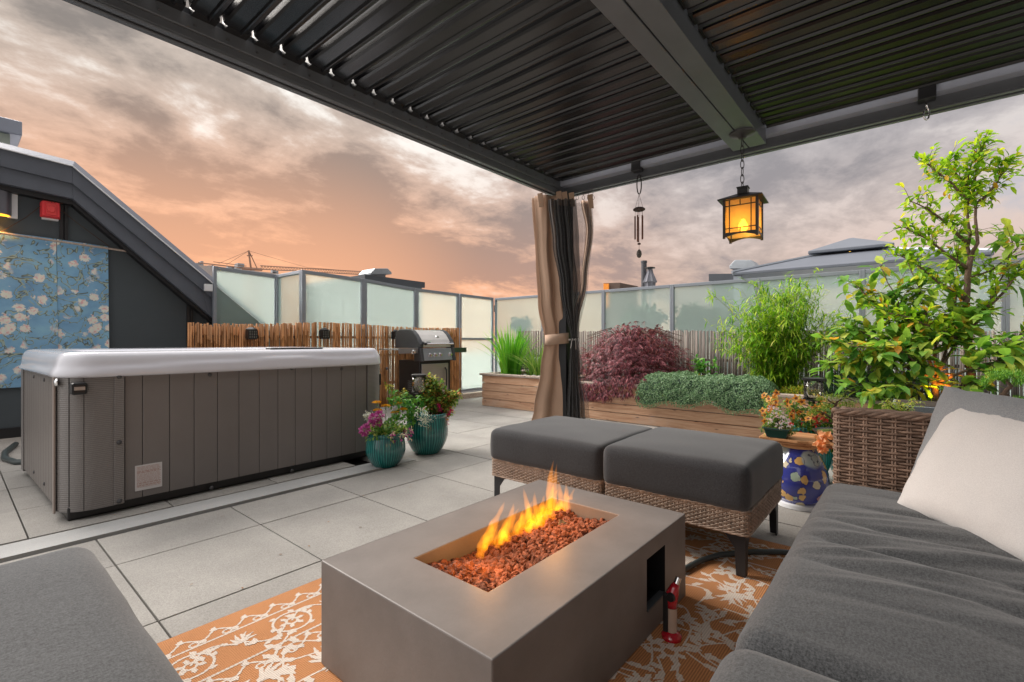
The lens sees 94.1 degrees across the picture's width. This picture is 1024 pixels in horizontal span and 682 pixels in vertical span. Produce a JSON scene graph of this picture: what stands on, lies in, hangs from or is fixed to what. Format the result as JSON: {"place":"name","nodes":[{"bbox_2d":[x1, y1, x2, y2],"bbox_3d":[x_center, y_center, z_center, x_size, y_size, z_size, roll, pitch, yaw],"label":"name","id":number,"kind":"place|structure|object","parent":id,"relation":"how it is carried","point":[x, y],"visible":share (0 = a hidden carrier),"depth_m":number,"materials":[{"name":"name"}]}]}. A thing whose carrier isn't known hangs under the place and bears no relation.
{"place":"outdoors","nodes":[
{"label":"outdoors","id":0,"kind":"place"},
{"bbox_2d":[196,261,278,275],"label":"distant building","id":1,"kind":"structure","parent":0,"point":[208,269],"depth_m":97.69,"materials":[{"name":"grey"}]},
{"bbox_2d":[0,397,832,642],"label":"deck","id":2,"kind":"structure","parent":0,"point":[217,560],"depth_m":2.51,"materials":[{"name":"tile"}]},
{"bbox_2d":[1,442,20,464],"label":"water hose","id":3,"kind":"object","parent":2,"relation":"on","point":[5,457],"visible":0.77,"depth_m":3.83,"materials":[{"name":"rubber"}]},
{"bbox_2d":[18,347,387,520],"bbox_3d":[-2.343,0.507,3.797,1.692,0.915,2.096,0,0,39],"label":"hot tub","id":4,"kind":"object","parent":2,"relation":"on","point":[105,430],"visible":1,"depth_m":2.99,"materials":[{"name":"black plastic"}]},
{"bbox_2d":[187,322,460,407],"bbox_3d":[-2.141,0.351,6.504,0.083,1.189,3.943,0,0,40],"label":"bamboo screen","id":5,"kind":"object","parent":2,"relation":"on","point":[223,335],"visible":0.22,"depth_m":6.16,"materials":[{"name":"wood"}]},
{"bbox_2d":[245,327,257,339],"bbox_3d":[-2.954,-0.088,5.410,0.127,0.143,0.127,0,0,40],"label":"screen lantern","id":6,"kind":"object","parent":5,"relation":"attached to","point":[251,333],"visible":1,"depth_m":5.38,"materials":[{"name":"black plastic"}]},
{"bbox_2d":[319,328,329,338],"bbox_3d":[-2.392,-0.098,6.078,0.127,0.143,0.127,0,0,40],"label":"screen lantern","id":7,"kind":"object","parent":5,"relation":"attached to","point":[324,333],"visible":1,"depth_m":6.05,"materials":[{"name":"black plastic"}]},
{"bbox_2d":[391,329,397,338],"bbox_3d":[-1.687,-0.098,6.916,0.127,0.143,0.127,0,0,40],"label":"screen lantern","id":8,"kind":"object","parent":5,"relation":"attached to","point":[393,334],"visible":0.48,"depth_m":6.87,"materials":[{"name":"black plastic"}]},
{"bbox_2d":[379,329,466,408],"bbox_3d":[-1.222,0.399,6.724,0.601,1.128,1.210,0,0,40],"label":"barbecue","id":9,"kind":"object","parent":2,"relation":"on","point":[433,361],"visible":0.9,"depth_m":6.57,"materials":[{"name":"black metal"}]},
{"bbox_2d":[421,363,447,395],"bbox_3d":[-1.045,0.592,6.584,0.062,0.565,0.475,0,0,40],"label":"door","id":10,"kind":"structure","parent":9,"relation":"in","point":[440,370],"depth_m":6.62,"materials":[{"name":"metal"}]},
{"bbox_2d":[406,410,447,454],"bbox_3d":[-0.739,0.792,4.148,0.360,0.345,0.362,0,0,40],"label":"glazed pot","id":11,"kind":"object","parent":2,"relation":"on","point":[431,439],"visible":0.8,"depth_m":4.01,"materials":[{"name":"teal ceramic"}]},
{"bbox_2d":[384,382,431,427],"bbox_3d":[-0.843,0.546,4.011,0.260,0.427,0.550,0,0,40],"label":"green foliage plant","id":12,"kind":"object","parent":11,"relation":"in","point":[407,404],"visible":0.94,"depth_m":3.94,"materials":[{"name":"green plant"}]},
{"bbox_2d":[411,374,425,414],"bbox_3d":[-0.803,0.475,4.111,0.130,0.381,0.130,0,0,40],"label":"stake lantern","id":13,"kind":"object","parent":11,"relation":"in","point":[414,376],"visible":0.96,"depth_m":4.09,"materials":[{"name":"black plastic"}]},
{"bbox_2d":[415,406,435,427],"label":"white flowers","id":14,"kind":"object","parent":11,"relation":"in","point":[424,419],"visible":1,"depth_m":3.90,"materials":[{"name":"white plant"}]},
{"bbox_2d":[418,372,462,424],"bbox_3d":[-0.636,0.528,4.228,0.308,0.516,0.436,0,0,40],"label":"red fuchsia","id":15,"kind":"object","parent":11,"relation":"in","point":[441,400],"visible":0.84,"depth_m":4.14,"materials":[{"name":"green plant"}]},
{"bbox_2d":[458,391,481,399],"bbox_3d":[-0.619,0.925,8.261,0.140,0.080,1.150,0,0,40],"label":"deck edge board","id":16,"kind":"object","parent":2,"relation":"on","point":[471,394],"visible":0.29,"depth_m":8.08,"materials":[{"name":"brown wood"}]},
{"bbox_2d":[157,523,790,681],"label":"rug","id":17,"kind":"object","parent":2,"relation":"on","point":[277,638],"visible":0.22,"depth_m":1.55,"materials":[{"name":"orange fabric"}]},
{"bbox_2d":[0,547,182,681],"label":"sofa","id":18,"kind":"object","parent":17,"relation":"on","point":[67,615],"visible":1,"depth_m":0.90,"materials":[{"name":"grey fabric"}]},
{"bbox_2d":[321,480,685,681],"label":"fire table","id":19,"kind":"object","parent":17,"relation":"on","point":[396,607],"visible":0.91,"depth_m":1.31,"materials":[{"name":"concrete"}]},
{"bbox_2d":[428,507,609,591],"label":"lava rocks","id":20,"kind":"object","parent":19,"relation":"on","point":[490,566],"visible":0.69,"depth_m":1.63,"materials":[{"name":"brown stone"}]},
{"bbox_2d":[558,519,567,524],"bbox_3d":[0.196,0.697,1.822,0.036,0.015,0.052,0,0,8],"label":"pilot cover","id":21,"kind":"object","parent":20,"relation":"on","point":[561,521],"visible":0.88,"depth_m":1.82,"materials":[{"name":"beige metal"}]},
{"bbox_2d":[661,576,681,643],"bbox_3d":[0.514,0.860,1.538,0.064,0.194,0.065,0,0,40],"label":"torch lighter","id":22,"kind":"object","parent":17,"relation":"on","point":[670,633],"visible":1,"depth_m":1.52,"materials":[{"name":"red plastic"}]},
{"bbox_2d":[603,427,782,577],"bbox_3d":[0.901,0.725,2.358,0.671,0.480,0.684,0,0,40],"label":"ottoman","id":23,"kind":"object","parent":17,"relation":"on","point":[730,486],"visible":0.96,"depth_m":2.10,"materials":[{"name":"fabric"}]},
{"bbox_2d":[685,549,788,571],"bbox_3d":[0.983,0.940,2.024,0.969,0.031,0.225,0,0,-7],"label":"gas hose","id":24,"kind":"object","parent":17,"relation":"on","point":[695,563],"visible":0.46,"depth_m":2.10,"materials":[{"name":"rubber"}]},
{"bbox_2d":[709,406,1023,681],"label":"sofa","id":25,"kind":"object","parent":17,"relation":"on","point":[873,580],"visible":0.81,"depth_m":1.01,"materials":[{"name":"grey fabric"}]},
{"bbox_2d":[897,408,1023,560],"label":"throw pillow","id":26,"kind":"object","parent":25,"relation":"on","point":[967,473],"visible":0.81,"depth_m":1.31,"materials":[{"name":"beige fabric"}]},
{"bbox_2d":[910,386,1023,474],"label":"back cushion","id":27,"kind":"object","parent":25,"relation":"on","point":[951,399],"visible":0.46,"depth_m":1.47,"materials":[{"name":"grey fabric"}]},
{"bbox_2d":[479,370,580,410],"bbox_3d":[0.368,0.721,7.229,1.180,0.481,1.260,0,0,40],"label":"wooden planter","id":28,"kind":"object","parent":2,"relation":"on","point":[509,391],"visible":0.53,"depth_m":6.79,"materials":[{"name":"brown wood"}]},
{"bbox_2d":[481,326,543,374],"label":"ornamental grass","id":29,"kind":"object","parent":28,"relation":"in","point":[506,362],"depth_m":7.09,"materials":[{"name":"green plant"}]},
{"bbox_2d":[499,343,543,375],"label":"ornamental grass","id":30,"kind":"object","parent":28,"relation":"in","point":[532,365],"depth_m":6.84,"materials":[{"name":"green plant"}]},
{"bbox_2d":[62,0,1023,415],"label":"pergola","id":31,"kind":"object","parent":2,"relation":"on","point":[568,96],"visible":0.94,"depth_m":2.46,"materials":[{"name":"grey paint"}]},
{"bbox_2d":[531,191,593,419],"bbox_3d":[0.435,-0.178,4.385,0.701,2.329,0.384,0,0,-2],"label":"curtain","id":32,"kind":"object","parent":31,"relation":"hanging from","point":[548,402],"visible":0.71,"depth_m":4.29,"materials":[{"name":"beige fabric"}]},
{"bbox_2d":[545,192,594,418],"bbox_3d":[0.526,-0.193,4.277,0.476,2.306,0.255,0,0,-5],"label":"mosquito net","id":33,"kind":"object","parent":31,"relation":"hanging from","point":[572,300],"visible":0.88,"depth_m":4.20,"materials":[{"name":"grey fabric"}]},
{"bbox_2d":[633,174,644,257],"bbox_3d":[1.030,-1.012,3.864,0.096,0.681,0.096,0,0,40],"label":"wind chime","id":34,"kind":"object","parent":31,"relation":"hanging from","point":[639,209],"visible":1,"depth_m":3.86,"materials":[{"name":"brown metal"}]},
{"bbox_2d":[717,128,768,243],"bbox_3d":[1.481,-1.072,3.055,0.256,0.844,0.256,0,0,36],"label":"hanging lantern","id":35,"kind":"object","parent":31,"relation":"hanging from","point":[743,213],"visible":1,"depth_m":3.00,"materials":[{"name":"brown metal"}]},
{"bbox_2d":[923,102,929,120],"bbox_3d":[2.375,-1.317,2.733,0.042,0.110,0.013,0,0,-6],"label":"hook","id":36,"kind":"object","parent":31,"relation":"attached to","point":[927,108],"visible":1,"depth_m":2.73,"materials":[{"name":"silver metal"}]},
{"bbox_2d":[490,416,652,495],"bbox_3d":[0.362,0.730,2.811,0.753,0.471,0.685,0,0,40],"label":"ottoman","id":37,"kind":"object","parent":2,"relation":"on","point":[565,451],"visible":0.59,"depth_m":2.59,"materials":[{"name":"fabric"}]},
{"bbox_2d":[580,376,891,437],"bbox_3d":[2.220,0.736,5.671,3.600,0.451,1.260,0,0,40],"label":"wooden planter","id":38,"kind":"object","parent":2,"relation":"on","point":[696,416],"visible":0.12,"depth_m":5.16,"materials":[{"name":"brown wood"}]},
{"bbox_2d":[578,321,695,403],"bbox_3d":[1.584,0.257,6.194,1.688,1.039,1.533,0,0,40],"label":"red maple","id":39,"kind":"object","parent":38,"relation":"on","point":[652,352],"visible":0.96,"depth_m":5.79,"materials":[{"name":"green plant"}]},
{"bbox_2d":[691,354,720,374],"bbox_3d":[2.232,0.341,5.486,0.332,0.393,0.392,0,0,40],"label":"young shrub","id":40,"kind":"object","parent":38,"relation":"on","point":[700,367],"visible":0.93,"depth_m":5.46,"materials":[{"name":"green plant"}]},
{"bbox_2d":[635,370,780,415],"bbox_3d":[2.077,0.542,5.158,1.433,0.448,0.537,0,0,40],"label":"creeping thyme","id":41,"kind":"object","parent":38,"relation":"on","point":[735,393],"visible":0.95,"depth_m":4.97,"materials":[{"name":"green plant"}]},
{"bbox_2d":[518,330,1023,400],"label":"reed fence","id":42,"kind":"object","parent":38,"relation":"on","point":[723,361],"visible":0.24,"depth_m":6.14,"materials":[{"name":"brown plant"}]},
{"bbox_2d":[704,267,862,393],"bbox_3d":[2.848,-0.060,5.127,1.603,1.404,1.240,0,0,40],"label":"bamboo plant","id":43,"kind":"object","parent":38,"relation":"on","point":[777,360],"visible":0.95,"depth_m":5.01,"materials":[{"name":"green plant"}]},
{"bbox_2d":[780,384,820,394],"bbox_3d":[2.827,0.486,4.693,0.439,0.135,0.290,0,0,40],"label":"leafy plant","id":44,"kind":"object","parent":38,"relation":"on","point":[789,390],"visible":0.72,"depth_m":4.68,"materials":[{"name":"green plant"}]},
{"bbox_2d":[813,363,893,399],"bbox_3d":[3.362,0.366,4.675,0.720,0.408,0.772,0,0,40],"label":"conifer shrub","id":45,"kind":"object","parent":38,"relation":"in","point":[832,387],"visible":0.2,"depth_m":4.64,"materials":[{"name":"green plant"}]},
{"bbox_2d":[778,443,829,511],"bbox_3d":[1.688,0.779,2.808,0.306,0.371,0.306,0,0,40],"label":"garden stool","id":46,"kind":"object","parent":2,"relation":"on","point":[805,482],"visible":0.62,"depth_m":2.70,"materials":[{"name":"blue ceramic"}]},
{"bbox_2d":[759,432,832,448],"bbox_3d":[1.848,0.579,2.703,0.750,0.028,0.325,0,0,40],"label":"live edge board","id":47,"kind":"object","parent":46,"relation":"on","point":[802,439],"visible":0.2,"depth_m":2.75,"materials":[{"name":"brown wood"}]},
{"bbox_2d":[762,425,793,438],"bbox_3d":[1.567,0.534,2.811,0.144,0.057,0.140,0,0,40],"label":"bonsai tray","id":48,"kind":"object","parent":47,"relation":"on","point":[776,432],"visible":0.77,"depth_m":2.77,"materials":[{"name":"green ceramic"}]},
{"bbox_2d":[760,405,795,435],"bbox_3d":[1.552,0.470,2.795,0.204,0.203,0.166,0,0,40],"label":"azalea bonsai","id":49,"kind":"object","parent":48,"relation":"in","point":[777,422],"visible":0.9,"depth_m":2.79,"materials":[{"name":"white plant"}]},
{"bbox_2d":[812,427,832,440],"bbox_3d":[1.818,0.532,2.698,0.202,0.062,0.202,0,0,40],"label":"bonsai bowl","id":50,"kind":"object","parent":47,"relation":"on","point":[823,429],"visible":0.24,"depth_m":2.72,"materials":[{"name":"green ceramic"}]},
{"bbox_2d":[804,391,863,425],"bbox_3d":[1.831,0.463,2.703,0.230,0.358,0.308,0,0,-38],"label":"conifer bonsai","id":51,"kind":"object","parent":50,"relation":"in","point":[813,412],"visible":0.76,"depth_m":2.70,"materials":[{"name":"green plant"}]},
{"bbox_2d":[780,420,831,470],"bbox_3d":[1.954,0.765,3.256,0.384,0.400,0.386,0,0,40],"label":"glazed pot","id":52,"kind":"object","parent":2,"relation":"on","point":[827,458],"visible":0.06,"depth_m":3.09,"materials":[{"name":"teal ceramic"}]},
{"bbox_2d":[759,389,826,430],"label":"orange petunias","id":53,"kind":"object","parent":52,"relation":"in","point":[772,400],"visible":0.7,"depth_m":3.11,"materials":[{"name":"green plant"}]},
{"bbox_2d":[785,400,841,454],"bbox_3d":[2.034,0.605,3.200,0.408,0.460,0.579,0,0,40],"label":"fuchsia bush","id":54,"kind":"object","parent":52,"relation":"in","point":[799,423],"visible":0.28,"depth_m":3.07,"materials":[{"name":"green plant"}]},
{"bbox_2d":[802,377,824,425],"bbox_3d":[2.077,0.428,3.284,0.134,0.354,0.134,0,0,40],"label":"stake lantern","id":55,"kind":"object","parent":52,"relation":"in","point":[808,380],"visible":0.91,"depth_m":3.28,"materials":[{"name":"black plastic"}]},
{"bbox_2d":[812,430,832,453],"bbox_3d":[1.683,0.548,2.608,0.082,0.131,0.136,0,0,-13],"label":"begonia","id":56,"kind":"object","parent":52,"relation":"in","point":[821,441],"visible":0.98,"depth_m":2.58,"materials":[{"name":"orange plant"}]},
{"bbox_2d":[893,399,936,412],"bbox_3d":[3.077,0.714,3.521,0.420,0.503,0.450,0,0,40],"label":"grey planter","id":57,"kind":"object","parent":2,"relation":"on","point":[929,406],"visible":0.18,"depth_m":3.42,"materials":[{"name":"concrete"}]},
{"bbox_3d":[2.546,0.775,3.059,0.242,0.380,0.244,0,0,40],"label":"glazed pot","id":58,"kind":"object","parent":2,"relation":"on","visible":0},
{"bbox_2d":[879,398,924,410],"bbox_3d":[2.494,0.465,3.056,0.249,0.197,0.245,0,0,40],"label":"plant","id":59,"kind":"object","parent":58,"relation":"in","point":[901,406],"visible":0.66,"depth_m":3.06,"materials":[{"name":"green plant"}]},
{"bbox_3d":[4.472,0.745,3.687,1.700,0.440,1.400,0,0,40],"label":"grey planter","id":60,"kind":"object","parent":2,"relation":"on","visible":0},
{"bbox_2d":[808,218,1023,408],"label":"broad leaved tree","id":61,"kind":"object","parent":60,"relation":"in","point":[881,354],"visible":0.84,"depth_m":4.08,"materials":[{"name":"green plant"}]},
{"bbox_2d":[892,368,945,399],"bbox_3d":[3.819,0.391,4.499,0.555,0.354,0.546,0,0,-5],"label":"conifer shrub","id":62,"kind":"object","parent":60,"relation":"on","point":[922,390],"visible":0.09,"depth_m":4.42,"materials":[{"name":"green plant"}]},
{"bbox_2d":[979,366,1023,398],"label":"pine bonsai","id":63,"kind":"object","parent":60,"relation":"on","point":[984,381],"visible":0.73,"depth_m":3.47,"materials":[{"name":"green plant"}]},
{"bbox_2d":[0,0,1023,351],"label":"sky","id":64,"kind":"structure","parent":0,"point":[224,162],"materials":[{"name":"orange"}]},
{"bbox_2d":[342,389,754,465],"bbox_3d":[-1.702,1.090,4.502,13.600,0.150,9.900,0,0,40],"label":"deck base","id":65,"kind":"object","parent":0,"point":[356,462],"depth_m":4.05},
{"bbox_2d":[0,142,257,438],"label":"house","id":66,"kind":"structure","parent":65,"relation":"on","point":[159,297],"depth_m":5.36,"materials":[{"name":"paint"}]},
{"bbox_2d":[0,190,17,218],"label":"wall sconce","id":67,"kind":"object","parent":66,"relation":"attached to","point":[8,204],"depth_m":4.70,"materials":[{"name":"white metal"}]},
{"bbox_2d":[0,117,21,146],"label":"roof skylight","id":68,"kind":"object","parent":66,"relation":"on","point":[10,131],"visible":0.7,"depth_m":5.16,"materials":[{"name":"grey metal"}]},
{"bbox_2d":[0,231,57,387],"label":"wall hanging","id":69,"kind":"object","parent":66,"relation":"attached to","point":[28,297],"depth_m":4.82,"materials":[{"name":"blue fabric"}]},
{"bbox_2d":[40,199,62,221],"bbox_3d":[-4.776,-1.365,4.941,0.127,0.216,0.182,0,0,40],"label":"fire alarm","id":70,"kind":"object","parent":66,"relation":"attached to","point":[49,210],"visible":1,"depth_m":4.91,"materials":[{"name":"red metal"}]},
{"bbox_2d":[1,206,108,245],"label":"cable","id":71,"kind":"object","parent":70,"relation":"attached to","point":[62,211],"visible":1,"depth_m":4.88,"materials":[{"name":"black"}]},
{"bbox_2d":[0,232,125,251],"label":"hanging rod","id":72,"kind":"object","parent":66,"relation":"attached to","point":[32,237],"visible":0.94,"depth_m":4.99,"materials":[{"name":"metal"}]},
{"bbox_2d":[57,239,108,348],"bbox_3d":[-4.637,-0.312,5.167,0.016,1.514,0.428,0,0,40],"label":"wall hanging","id":73,"kind":"object","parent":66,"relation":"attached to","point":[83,296],"depth_m":5.16,"materials":[{"name":"blue fabric"}]},
{"bbox_2d":[204,284,212,290],"bbox_3d":[-3.727,-0.655,5.854,0.040,0.085,0.086,0,0,40],"label":"wall bracket","id":74,"kind":"object","parent":66,"relation":"attached to","point":[208,287],"depth_m":5.84,"materials":[{"name":"white metal"}]},
{"bbox_2d":[0,458,415,562],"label":"deck drain strip","id":75,"kind":"object","parent":65,"relation":"on","point":[30,547],"visible":0.61,"depth_m":2.64,"materials":[{"name":"metal"}]},
{"bbox_2d":[366,428,405,467],"bbox_3d":[-0.981,0.834,3.705,0.299,0.262,0.301,0,0,40],"label":"glazed pot","id":76,"kind":"object","parent":75,"relation":"on","point":[385,452],"visible":0.88,"depth_m":3.59,"materials":[{"name":"teal ceramic"}]},
{"bbox_2d":[358,410,384,436],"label":"purple flowers","id":77,"kind":"object","parent":76,"relation":"in","point":[376,415],"visible":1,"depth_m":3.52,"materials":[{"name":"purple plant"}]},
{"bbox_2d":[364,417,413,443],"bbox_3d":[-0.977,0.683,3.710,0.387,0.202,0.367,0,0,40],"label":"pot fuchsia","id":78,"kind":"object","parent":76,"relation":"in","point":[395,428],"visible":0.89,"depth_m":3.65,"materials":[{"name":"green plant"}]},
{"bbox_2d":[363,412,379,421],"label":"white flowers","id":79,"kind":"object","parent":78,"relation":"on","point":[366,415],"visible":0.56,"depth_m":3.58,"materials":[{"name":"white plant"}]},
{"bbox_2d":[371,400,407,428],"bbox_3d":[-0.973,0.594,3.814,0.082,0.265,0.326,0,0,40],"label":"yarrow","id":80,"kind":"object","parent":76,"relation":"in","point":[383,405],"visible":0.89,"depth_m":3.77,"materials":[{"name":"plant"}]},
{"bbox_2d":[212,266,275,346],"bbox_3d":[-3.471,0.026,6.237,0.050,1.918,0.780,0,0,40],"label":"glass screen","id":81,"kind":"object","parent":65,"relation":"on","point":[253,293],"visible":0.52,"depth_m":6.20,"materials":[{"name":"white glass"}]},
{"bbox_2d":[276,270,299,346],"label":"glass screen","id":82,"kind":"object","parent":65,"relation":"on","point":[287,297],"visible":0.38,"depth_m":6.31,"materials":[{"name":"white glass"}]},
{"bbox_2d":[300,270,363,347],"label":"glass screen","id":83,"kind":"object","parent":65,"relation":"on","point":[328,297],"visible":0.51,"depth_m":6.35,"materials":[{"name":"white glass"}]},
{"bbox_2d":[364,279,416,397],"bbox_3d":[-1.798,0.054,7.077,0.050,1.862,0.920,0,0,40],"label":"glass screen","id":84,"kind":"object","parent":65,"relation":"on","point":[391,305],"visible":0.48,"depth_m":7.05,"materials":[{"name":"white glass"}]},
{"bbox_2d":[417,288,458,329],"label":"glass screen","id":85,"kind":"object","parent":65,"relation":"on","point":[438,309],"visible":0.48,"depth_m":7.77,"materials":[{"name":"white glass"}]},
{"bbox_2d":[459,294,493,392],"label":"glass screen","id":86,"kind":"object","parent":65,"relation":"on","point":[476,315],"visible":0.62,"depth_m":8.44,"materials":[{"name":"white glass"}]},
{"bbox_2d":[495,295,541,386],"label":"glass screen","id":87,"kind":"object","parent":65,"relation":"on","point":[514,313],"visible":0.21,"depth_m":8.45,"materials":[{"name":"white glass"}]},
{"bbox_2d":[542,290,602,374],"bbox_3d":[0.970,0.100,7.703,1.150,1.770,0.050,0,0,40],"label":"glass screen","id":88,"kind":"object","parent":65,"relation":"on","point":[591,318],"visible":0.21,"depth_m":7.46,"materials":[{"name":"white glass"}]},
{"bbox_2d":[603,284,671,402],"bbox_3d":[1.821,0.100,6.987,1.075,1.770,0.050,0,0,40],"label":"glass screen","id":89,"kind":"object","parent":65,"relation":"on","point":[650,307],"visible":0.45,"depth_m":6.95,"materials":[{"name":"white glass"}]},
{"bbox_2d":[672,278,756,402],"bbox_3d":[2.648,0.100,6.292,1.086,1.770,0.050,0,0,40],"label":"glass screen","id":90,"kind":"object","parent":65,"relation":"on","point":[692,309],"visible":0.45,"depth_m":6.32,"materials":[{"name":"white glass"}]},
{"bbox_2d":[757,270,861,389],"bbox_3d":[3.465,0.100,5.605,1.049,1.770,0.050,0,0,40],"label":"glass screen","id":91,"kind":"object","parent":65,"relation":"on","point":[832,287],"visible":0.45,"depth_m":5.49,"materials":[{"name":"white glass"}]},
{"bbox_2d":[862,260,1005,398],"bbox_3d":[4.290,0.100,4.912,1.105,1.770,0.050,0,0,40],"label":"glass screen","id":92,"kind":"object","parent":65,"relation":"on","point":[1000,325],"visible":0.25,"depth_m":4.81,"materials":[{"name":"white glass"}]},
{"bbox_2d":[1006,257,1023,396],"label":"glass screen","id":93,"kind":"object","parent":65,"relation":"on","point":[1014,306],"depth_m":4.51,"materials":[{"name":"white glass"}]},
{"bbox_2d":[603,283,637,289],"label":"roof block","id":94,"kind":"structure","parent":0,"point":[606,286],"depth_m":17.78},
{"bbox_2d":[858,129,1023,377],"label":"slender tree","id":95,"kind":"object","parent":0,"point":[963,188],"visible":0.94,"depth_m":4.06,"materials":[{"name":"green plant"}]},
{"bbox_3d":[7.600,6.995,10.594,14.000,11.940,10.000,0,0,40],"label":"neighbour building","id":96,"kind":"object","parent":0,"visible":0},
{"bbox_2d":[641,260,646,286],"bbox_3d":[2.638,-0.319,9.540,0.124,2.567,0.124,0,0,40],"label":"flue pipe","id":97,"kind":"object","parent":96,"relation":"on","point":[643,269],"visible":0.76,"depth_m":9.49,"materials":[{"name":"grey metal"}]},
{"bbox_2d":[643,267,656,286],"bbox_3d":[2.706,-0.638,9.352,0.268,1.625,0.268,0,0,18],"label":"roof vent","id":98,"kind":"object","parent":96,"relation":"on","point":[649,279],"visible":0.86,"depth_m":9.28,"materials":[{"name":"grey metal"}]},
{"bbox_2d":[731,238,994,279],"bbox_3d":[6.104,-0.417,8.585,3.395,2.864,3.395,0,0,40],"label":"gazebo","id":99,"kind":"object","parent":96,"relation":"on","point":[849,254],"visible":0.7,"depth_m":7.90,"materials":[{"name":"grey metal"}]},
{"bbox_3d":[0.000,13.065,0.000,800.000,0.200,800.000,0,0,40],"label":"ground","id":100,"kind":"structure","parent":0,"visible":0},
{"bbox_2d":[198,250,361,274],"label":"tower crane","id":101,"kind":"object","parent":100,"relation":"on","point":[240,266],"visible":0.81,"depth_m":91.04,"materials":[{"name":"grey metal"}]},
{"bbox_2d":[352,274,424,288],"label":"rooftop building","id":102,"kind":"structure","parent":100,"relation":"on","point":[412,284],"depth_m":14.45,"materials":[{"name":"paint"}]},
{"bbox_2d":[359,268,391,276],"bbox_3d":[-4.197,-2.047,14.624,0.669,0.344,0.738,0,0,40],"label":"roof vent","id":103,"kind":"object","parent":102,"relation":"on","point":[382,272],"visible":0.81,"depth_m":14.41,"materials":[{"name":"white metal"}]},
{"bbox_2d":[709,274,732,280],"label":"rooftop building","id":104,"kind":"structure","parent":100,"relation":"on","point":[717,277],"depth_m":11.94,"materials":[{"name":"paint"}]},
{"bbox_2d":[729,260,757,269],"bbox_3d":[5.940,-1.842,12.110,0.635,0.399,0.575,0,0,40],"label":"roof vent","id":105,"kind":"object","parent":104,"relation":"on","point":[737,264],"visible":0.62,"depth_m":11.91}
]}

